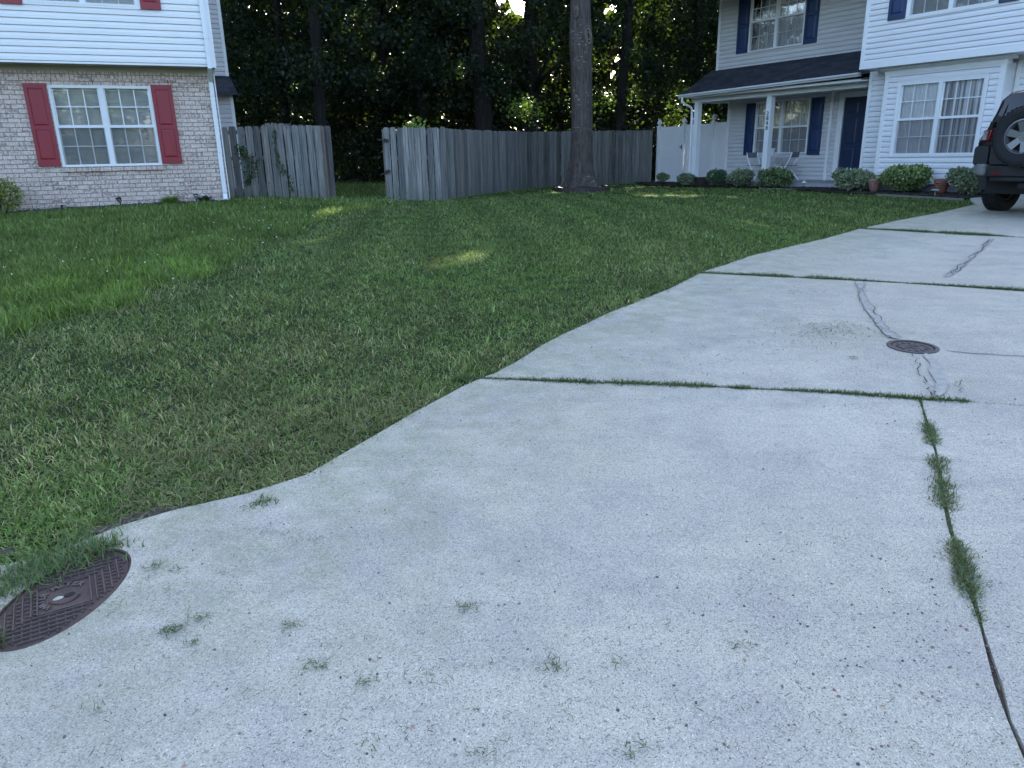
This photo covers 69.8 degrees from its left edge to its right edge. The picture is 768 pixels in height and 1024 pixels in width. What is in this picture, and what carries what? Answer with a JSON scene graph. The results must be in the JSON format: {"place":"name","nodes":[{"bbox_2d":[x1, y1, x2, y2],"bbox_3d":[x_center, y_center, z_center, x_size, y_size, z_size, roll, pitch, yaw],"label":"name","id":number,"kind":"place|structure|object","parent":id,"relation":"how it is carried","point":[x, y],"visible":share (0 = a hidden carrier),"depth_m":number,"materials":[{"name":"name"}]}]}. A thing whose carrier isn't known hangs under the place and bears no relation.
{"place":"outdoors","nodes":[
{"label":"outdoors","id":0,"kind":"place"},
{"bbox_2d":[0,166,971,565],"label":"ground","id":1,"kind":"structure","parent":0,"point":[288,346],"depth_m":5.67,"materials":[{"name":"green plant"}]},
{"bbox_2d":[0,177,24,214],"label":"boxwood","id":2,"kind":"object","parent":1,"relation":"on","point":[4,196],"visible":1,"depth_m":13.30,"materials":[{"name":"green plant"}]},
{"bbox_2d":[0,546,33,557],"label":"bare soil","id":3,"kind":"structure","parent":1,"relation":"on","point":[8,550],"depth_m":2.74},
{"bbox_2d":[1,199,232,213],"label":"slate bed","id":4,"kind":"object","parent":1,"relation":"on","point":[100,207],"visible":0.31,"depth_m":14.09,"materials":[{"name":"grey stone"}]},
{"bbox_2d":[115,197,121,204],"bbox_3d":[-7.644,-3.530,14.314,0.099,0.232,0.099,-30,41,-31],"label":"garden light","id":5,"kind":"object","parent":4,"relation":"on","point":[119,200],"visible":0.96,"depth_m":14.26,"materials":[{"name":"black metal"}]},
{"bbox_2d":[158,194,183,203],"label":"leafy plant","id":6,"kind":"object","parent":4,"relation":"on","point":[171,199],"visible":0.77,"depth_m":14.58,"materials":[{"name":"green plant"}]},
{"bbox_2d":[193,193,210,201],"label":"flowering plant","id":7,"kind":"object","parent":4,"relation":"on","point":[204,197],"visible":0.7,"depth_m":14.86,"materials":[{"name":"green plant"}]},
{"bbox_2d":[0,0,243,210],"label":"brick house","id":8,"kind":"structure","parent":1,"relation":"on","point":[104,102],"depth_m":14.00,"materials":[{"name":"beige brick"}]},
{"bbox_2d":[22,0,140,9],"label":"window","id":9,"kind":"structure","parent":8,"relation":"in","point":[80,3],"depth_m":13.21,"materials":[{"name":"white glass"}]},
{"bbox_2d":[47,85,161,166],"bbox_3d":[-7.836,-4.985,14.200,1.740,1.463,0.184,-8,19,-22],"label":"window","id":10,"kind":"structure","parent":8,"relation":"in","point":[105,137],"depth_m":14.21,"materials":[{"name":"clear glass"}]},
{"bbox_2d":[84,501,190,533],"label":"bare soil","id":11,"kind":"structure","parent":1,"relation":"on","point":[151,513],"depth_m":2.95,"materials":[{"name":"brown soil"}]},
{"bbox_2d":[3,197,399,280],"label":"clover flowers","id":12,"kind":"object","parent":1,"relation":"on","point":[210,246],"visible":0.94,"depth_m":9.80,"materials":[{"name":"white plant"}]},
{"bbox_2d":[220,0,252,121],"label":"forest tree","id":13,"kind":"object","parent":1,"relation":"on","point":[239,67],"depth_m":31.62,"materials":[{"name":"green plant"}]},
{"bbox_2d":[244,8,264,172],"bbox_3d":[-11.780,-15.599,32.774,0.423,13.300,0.455,-9,19,-22],"label":"young tree","id":14,"kind":"object","parent":1,"relation":"on","point":[260,120],"visible":0.12,"depth_m":33.72,"materials":[{"name":"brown plant"}]},
{"bbox_2d":[221,125,329,198],"bbox_3d":[-5.578,-4.907,16.534,2.760,1.714,0.167,-5,18,-13],"label":"wooden fence","id":15,"kind":"object","parent":1,"relation":"on","point":[320,157],"visible":0.64,"depth_m":16.51,"materials":[{"name":"grey wood"}]},
{"bbox_2d":[234,144,264,185],"bbox_3d":[-5.852,-4.862,16.295,0.719,0.916,0.212,-1,17,0],"label":"vine","id":16,"kind":"object","parent":15,"relation":"attached to","point":[243,154],"visible":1,"depth_m":16.31,"materials":[{"name":"green plant"}]},
{"bbox_2d":[272,128,301,192],"bbox_3d":[-5.056,-5.005,16.458,0.587,1.419,0.222,-1,17,0],"label":"vine","id":17,"kind":"object","parent":15,"relation":"attached to","point":[278,156],"visible":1,"depth_m":16.48,"materials":[{"name":"green plant"}]},
{"bbox_2d":[220,0,334,119],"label":"forest tree","id":18,"kind":"object","parent":1,"relation":"on","point":[293,43],"visible":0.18,"depth_m":24.91,"materials":[{"name":"green plant"}]},
{"bbox_2d":[222,0,368,124],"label":"forest tree","id":19,"kind":"object","parent":1,"relation":"on","point":[285,118],"visible":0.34,"depth_m":26.23,"materials":[{"name":"green plant"}]},
{"bbox_2d":[262,123,335,197],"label":"wooden gate","id":20,"kind":"structure","parent":1,"relation":"on","point":[329,154],"depth_m":16.85,"materials":[{"name":"grey wood"}]},
{"bbox_2d":[220,0,417,126],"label":"forest tree","id":21,"kind":"object","parent":1,"relation":"on","point":[318,77],"visible":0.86,"depth_m":24.47,"materials":[{"name":"green plant"}]},
{"bbox_2d":[342,13,356,178],"bbox_3d":[-7.587,-15.835,33.255,0.395,13.300,0.450,-10,19,-25],"label":"young tree","id":22,"kind":"object","parent":1,"relation":"on","point":[353,119],"visible":0.07,"depth_m":34.37,"materials":[{"name":"brown plant"}]},
{"bbox_2d":[304,0,463,176],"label":"forest tree","id":23,"kind":"object","parent":1,"relation":"on","point":[382,56],"visible":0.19,"depth_m":29.73,"materials":[{"name":"green plant"}]},
{"bbox_2d":[377,127,447,200],"bbox_3d":[-2.285,-5.048,16.988,1.556,1.714,0.210,-1,17,0],"label":"wooden fence","id":24,"kind":"object","parent":1,"relation":"on","point":[412,152],"visible":0.88,"depth_m":16.91,"materials":[{"name":"grey wood"}]},
{"bbox_2d":[388,115,438,148],"bbox_3d":[-2.187,-5.359,17.395,1.175,1.948,0.894,9,20,30],"label":"sapling","id":25,"kind":"object","parent":1,"relation":"on","point":[413,125],"visible":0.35,"depth_m":17.18,"materials":[{"name":"green plant"}]},
{"bbox_2d":[0,228,827,562],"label":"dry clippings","id":26,"kind":"object","parent":1,"relation":"on","point":[248,474],"visible":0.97,"depth_m":3.74,"materials":[{"name":"green plant"}]},
{"bbox_2d":[331,0,511,180],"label":"forest tree","id":27,"kind":"object","parent":1,"relation":"on","point":[419,70],"visible":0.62,"depth_m":27.19,"materials":[{"name":"green plant"}]},
{"bbox_2d":[449,0,462,123],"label":"young tree","id":28,"kind":"object","parent":1,"relation":"on","point":[455,55],"visible":0.08,"depth_m":32.37,"materials":[{"name":"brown plant"}]},
{"bbox_2d":[460,16,470,121],"bbox_3d":[-2.231,-16.379,34.642,0.528,13.300,0.373,5,18,19],"label":"young tree","id":29,"kind":"object","parent":1,"relation":"on","point":[464,90],"visible":0.03,"depth_m":35.38,"materials":[{"name":"brown plant"}]},
{"bbox_2d":[377,0,569,130],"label":"forest tree","id":30,"kind":"object","parent":1,"relation":"on","point":[482,107],"visible":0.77,"depth_m":26.78,"materials":[{"name":"green plant"}]},
{"bbox_2d":[224,0,727,182],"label":"woodland","id":31,"kind":"object","parent":1,"relation":"on","point":[368,152],"visible":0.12,"depth_m":30.75,"materials":[{"name":"green plant"}]},
{"bbox_2d":[496,85,550,131],"bbox_3d":[0.397,-8.603,25.520,1.898,3.329,1.386,-1,17,0],"label":"sapling","id":32,"kind":"object","parent":1,"relation":"on","point":[519,108],"visible":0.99,"depth_m":25.16,"materials":[{"name":"green plant"}]},
{"bbox_2d":[453,0,611,131],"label":"forest tree","id":33,"kind":"object","parent":1,"relation":"on","point":[536,84],"visible":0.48,"depth_m":28.57,"materials":[{"name":"green plant"}]},
{"bbox_2d":[439,128,652,199],"bbox_3d":[1.027,-6.823,22.459,1.825,1.933,12.725,10,20,31],"label":"wooden fence","id":34,"kind":"object","parent":1,"relation":"on","point":[478,162],"visible":0.79,"depth_m":22.90,"materials":[{"name":"grey wood"}]},
{"bbox_2d":[557,0,562,176],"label":"young tree","id":35,"kind":"object","parent":1,"relation":"on","point":[559,120],"visible":0.22,"depth_m":34.07,"materials":[{"name":"brown plant"}]},
{"bbox_2d":[559,0,601,187],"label":"oak tree","id":36,"kind":"object","parent":1,"relation":"on","point":[580,170],"visible":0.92,"depth_m":20.27,"materials":[{"name":"brown plant"}]},
{"bbox_2d":[553,185,610,192],"bbox_3d":[2.025,-5.612,21.118,1.672,0.196,1.882,-1,17,0],"label":"tree ring","id":37,"kind":"object","parent":1,"relation":"on","point":[585,189],"visible":0.66,"depth_m":20.45,"materials":[{"name":"brown soil"}]},
{"bbox_2d":[551,0,718,178],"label":"forest tree","id":38,"kind":"object","parent":1,"relation":"on","point":[653,68],"visible":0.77,"depth_m":27.92,"materials":[{"name":"green plant"}]},
{"bbox_2d":[639,0,651,130],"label":"young tree","id":39,"kind":"object","parent":1,"relation":"on","point":[641,108],"visible":0.12,"depth_m":33.22,"materials":[{"name":"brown plant"}]},
{"bbox_2d":[610,0,726,123],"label":"forest tree","id":40,"kind":"object","parent":1,"relation":"on","point":[683,53],"visible":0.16,"depth_m":29.57,"materials":[{"name":"green plant"}]},
{"bbox_2d":[655,114,726,181],"bbox_3d":[6.312,-8.043,25.837,0.163,2.677,3.488,-12,20,-30],"label":"vinyl fence","id":41,"kind":"object","parent":1,"relation":"on","point":[672,153],"visible":0.69,"depth_m":25.92,"materials":[{"name":"white plastic"}]},
{"bbox_2d":[689,28,722,112],"bbox_3d":[11.158,-19.863,30.670,11.290,21.652,10.658,-1,17,0],"label":"forest tree","id":42,"kind":"object","parent":1,"relation":"on","point":[709,63],"visible":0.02,"depth_m":34.00,"materials":[{"name":"green plant"}]},
{"bbox_2d":[701,4,714,121],"bbox_3d":[9.249,-16.629,34.699,0.591,13.300,0.394,3,18,14],"label":"young tree","id":43,"kind":"object","parent":1,"relation":"on","point":[703,107],"visible":0.01,"depth_m":34.99,"materials":[{"name":"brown plant"}]},
{"bbox_2d":[634,181,980,197],"bbox_3d":[7.329,-5.603,20.869,2.638,0.124,13.836,-8,19,-21],"label":"mulch bed","id":44,"kind":"object","parent":1,"relation":"on","point":[896,193],"visible":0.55,"depth_m":17.32,"materials":[{"name":"brown wood"}]},
{"bbox_2d":[656,172,669,183],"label":"shrub","id":45,"kind":"object","parent":44,"relation":"on","point":[662,177],"visible":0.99,"depth_m":24.13,"materials":[{"name":"green plant"}]},
{"bbox_2d":[676,173,696,186],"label":"shrub","id":46,"kind":"object","parent":44,"relation":"on","point":[685,178],"visible":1,"depth_m":23.16,"materials":[{"name":"green plant"}]},
{"bbox_2d":[694,177,711,185],"bbox_3d":[5.989,-6.343,22.992,0.551,0.260,0.545,-1,17,0],"label":"planter","id":47,"kind":"object","parent":44,"relation":"on","point":[701,181],"visible":0.77,"depth_m":22.81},
{"bbox_2d":[705,167,727,185],"bbox_3d":[6.215,-6.270,22.258,0.694,0.587,0.718,5,18,18],"label":"shrub","id":48,"kind":"object","parent":44,"relation":"on","point":[719,175],"visible":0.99,"depth_m":22.10,"materials":[{"name":"green plant"}]},
{"bbox_2d":[723,177,732,185],"bbox_3d":[6.493,-6.056,21.979,0.347,0.280,0.343,-1,17,0],"label":"planter","id":49,"kind":"object","parent":44,"relation":"on","point":[725,183],"visible":0.2,"depth_m":21.89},
{"bbox_2d":[724,168,754,187],"bbox_3d":[6.659,-6.015,21.384,0.808,0.590,0.927,-1,17,0],"label":"shrub","id":50,"kind":"object","parent":44,"relation":"on","point":[737,177],"visible":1,"depth_m":21.16,"materials":[{"name":"green plant"}]},
{"bbox_2d":[754,180,765,186],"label":"shrub","id":51,"kind":"object","parent":44,"relation":"on","point":[759,183],"visible":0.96,"depth_m":20.88,"materials":[{"name":"green plant"}]},
{"bbox_2d":[756,166,795,186],"bbox_3d":[7.339,-5.705,20.266,1.122,0.619,0.979,-1,17,0],"label":"shrub","id":52,"kind":"object","parent":44,"relation":"on","point":[776,177],"visible":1,"depth_m":20.10,"materials":[{"name":"green plant"}]},
{"bbox_2d":[831,167,877,190],"bbox_3d":[8.119,-4.855,17.438,1.041,0.609,1.053,-1,17,0],"label":"shrub","id":53,"kind":"object","parent":44,"relation":"on","point":[850,179],"visible":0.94,"depth_m":17.24,"materials":[{"name":"green plant"}]},
{"bbox_2d":[868,179,880,191],"bbox_3d":[8.339,-4.570,16.880,0.318,0.291,0.301,-17,23,-41],"label":"face pot","id":54,"kind":"object","parent":44,"relation":"on","point":[874,184],"visible":0.9,"depth_m":16.80,"materials":[{"name":"ceramic"}]},
{"bbox_2d":[877,163,933,191],"bbox_3d":[8.807,-4.569,16.331,1.119,0.686,1.258,-1,17,0],"label":"shrub","id":55,"kind":"object","parent":44,"relation":"on","point":[904,177],"visible":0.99,"depth_m":16.14,"materials":[{"name":"green plant"}]},
{"bbox_2d":[934,178,948,193],"bbox_3d":[9.151,-4.205,15.641,0.327,0.300,0.310,-15,22,-22],"label":"face pot","id":56,"kind":"object","parent":44,"relation":"on","point":[941,185],"visible":0.89,"depth_m":15.56,"materials":[{"name":"ceramic"}]},
{"bbox_2d":[944,165,980,194],"bbox_3d":[9.519,-4.220,15.250,0.972,0.634,0.936,-1,17,0],"label":"shrub","id":57,"kind":"object","parent":44,"relation":"on","point":[958,177],"visible":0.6,"depth_m":15.15,"materials":[{"name":"green plant"}]},
{"bbox_2d":[677,0,1023,192],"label":"white house","id":58,"kind":"structure","parent":1,"relation":"on","point":[825,88],"depth_m":18.92,"materials":[{"name":"plastic"}]},
{"bbox_2d":[746,152,761,179],"bbox_3d":[7.476,-6.689,22.552,0.428,0.822,0.519,-9,19,-23],"label":"folding chair","id":59,"kind":"object","parent":58,"relation":"on","point":[752,154],"visible":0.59,"depth_m":22.59,"materials":[{"name":"white paint"}]},
{"bbox_2d":[760,154,790,167],"bbox_3d":[7.841,-6.518,22.092,0.560,0.750,0.800,-12,20,-30],"label":"folding table","id":60,"kind":"object","parent":58,"relation":"on","point":[775,157],"visible":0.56,"depth_m":21.85,"materials":[{"name":"white paint"}]},
{"bbox_2d":[747,0,806,52],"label":"window","id":61,"kind":"structure","parent":58,"relation":"in","point":[774,24],"depth_m":21.14,"materials":[{"name":"glass"}]},
{"bbox_2d":[753,97,811,153],"bbox_3d":[8.227,-7.831,22.357,0.159,1.550,1.995,-12,20,-30],"label":"window","id":62,"kind":"structure","parent":58,"relation":"in","point":[791,122],"depth_m":22.23,"materials":[{"name":"glass"}]},
{"bbox_2d":[779,152,799,180],"bbox_3d":[8.132,-6.387,21.547,0.428,0.822,0.519,-15,22,-38],"label":"folding chair","id":63,"kind":"object","parent":58,"relation":"on","point":[794,154],"visible":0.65,"depth_m":21.39,"materials":[{"name":"white paint"}]},
{"bbox_2d":[838,96,866,173],"bbox_3d":[9.575,-6.878,20.366,0.064,2.062,0.915,-12,20,-30],"label":"front door","id":64,"kind":"structure","parent":58,"relation":"in","point":[855,107],"depth_m":20.43,"materials":[{"name":"blue paint"}]},
{"bbox_2d":[889,73,990,156],"bbox_3d":[9.336,-5.838,16.087,0.159,1.628,1.953,-12,20,-30],"label":"window","id":65,"kind":"structure","parent":58,"relation":"in","point":[934,117],"depth_m":16.07,"materials":[{"name":"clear glass"}]},
{"bbox_2d":[905,0,998,19],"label":"window","id":66,"kind":"structure","parent":58,"relation":"in","point":[952,7],"depth_m":15.41,"materials":[{"name":"clear glass"}]},
{"bbox_2d":[876,194,963,200],"bbox_3d":[8.390,-3.869,15.181,0.030,0.044,2.155,-7,18,-18],"label":"bed edging","id":67,"kind":"object","parent":1,"relation":"on","point":[943,198],"visible":0.88,"depth_m":15.03,"materials":[{"name":"grey"}]},
{"bbox_2d":[389,0,619,117],"label":"sky","id":68,"kind":"structure","parent":0,"point":[518,6],"materials":[{"name":"white"}]},
{"bbox_2d":[0,194,1023,767],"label":"driveway","id":69,"kind":"structure","parent":0,"point":[562,488],"depth_m":2.55,"materials":[{"name":"concrete"}]},
{"bbox_2d":[0,549,130,651],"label":"manhole cover","id":70,"kind":"object","parent":69,"relation":"in","point":[42,617],"visible":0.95,"depth_m":2.42,"materials":[{"name":"metal"}]},
{"bbox_2d":[0,201,1023,744],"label":"joint grass","id":71,"kind":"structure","parent":69,"relation":"on","point":[960,561],"depth_m":2.81,"materials":[{"name":"green plant"}]},
{"bbox_2d":[0,221,1023,767],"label":"grass clippings","id":72,"kind":"object","parent":69,"relation":"on","point":[174,629],"depth_m":2.17,"materials":[{"name":"green plant"}]},
{"bbox_2d":[2,309,1023,767],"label":"loose grit","id":73,"kind":"object","parent":69,"relation":"on","point":[660,643],"visible":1,"depth_m":2.09,"materials":[{"name":"grey gravel"}]},
{"bbox_2d":[855,282,891,336],"bbox_3d":[2.895,-0.644,5.995,0.091,0.076,1.948,4,18,16],"label":"driveway crack","id":74,"kind":"object","parent":69,"relation":"on","point":[867,312],"visible":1,"depth_m":5.77,"materials":[{"name":"grey concrete"}]},
{"bbox_2d":[857,282,899,338],"bbox_3d":[2.926,-0.636,5.984,0.119,0.075,1.930,4,18,17],"label":"driveway crack filler","id":75,"kind":"object","parent":69,"relation":"on","point":[869,309],"visible":1,"depth_m":5.77,"materials":[{"name":"grey concrete"}]},
{"bbox_2d":[886,340,939,353],"bbox_3d":[2.700,-0.240,4.949,0.322,0.031,0.322,0,19,0],"label":"utility cover","id":76,"kind":"object","parent":69,"relation":"on","point":[913,346],"visible":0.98,"depth_m":4.94,"materials":[{"name":"grey metal"}]},
{"bbox_2d":[912,353,935,394],"bbox_3d":[2.473,-0.070,4.419,0.054,0.030,0.823,5,19,20],"label":"driveway crack","id":77,"kind":"object","parent":69,"relation":"on","point":[920,375],"visible":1,"depth_m":4.42,"materials":[{"name":"grey concrete"}]},
{"bbox_2d":[923,353,948,395],"bbox_3d":[2.559,-0.065,4.415,0.092,0.030,0.836,6,19,23],"label":"driveway crack filler","id":78,"kind":"object","parent":69,"relation":"on","point":[939,376],"visible":1,"depth_m":4.38,"materials":[{"name":"grey concrete"}]},
{"bbox_2d":[943,239,990,276],"bbox_3d":[4.990,-1.392,7.964,0.089,0.085,2.737,13,22,37],"label":"driveway crack filler","id":79,"kind":"object","parent":69,"relation":"on","point":[978,249],"visible":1,"depth_m":7.71,"materials":[{"name":"grey concrete"}]},
{"bbox_2d":[947,239,989,273],"bbox_3d":[4.996,-1.397,7.965,0.059,0.084,2.746,13,22,37],"label":"driveway crack","id":80,"kind":"object","parent":69,"relation":"on","point":[969,258],"visible":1,"depth_m":7.79,"materials":[{"name":"grey concrete"}]},
{"bbox_2d":[934,449,1023,757],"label":"joint soil","id":81,"kind":"structure","parent":69,"relation":"on","point":[999,692],"depth_m":2.02,"materials":[{"name":"brown soil"}]},
{"bbox_2d":[972,90,1023,210],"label":"parked car","id":82,"kind":"object","parent":69,"relation":"on","point":[998,162],"visible":1,"depth_m":10.84,"materials":[{"name":"black paint"}]}
]}

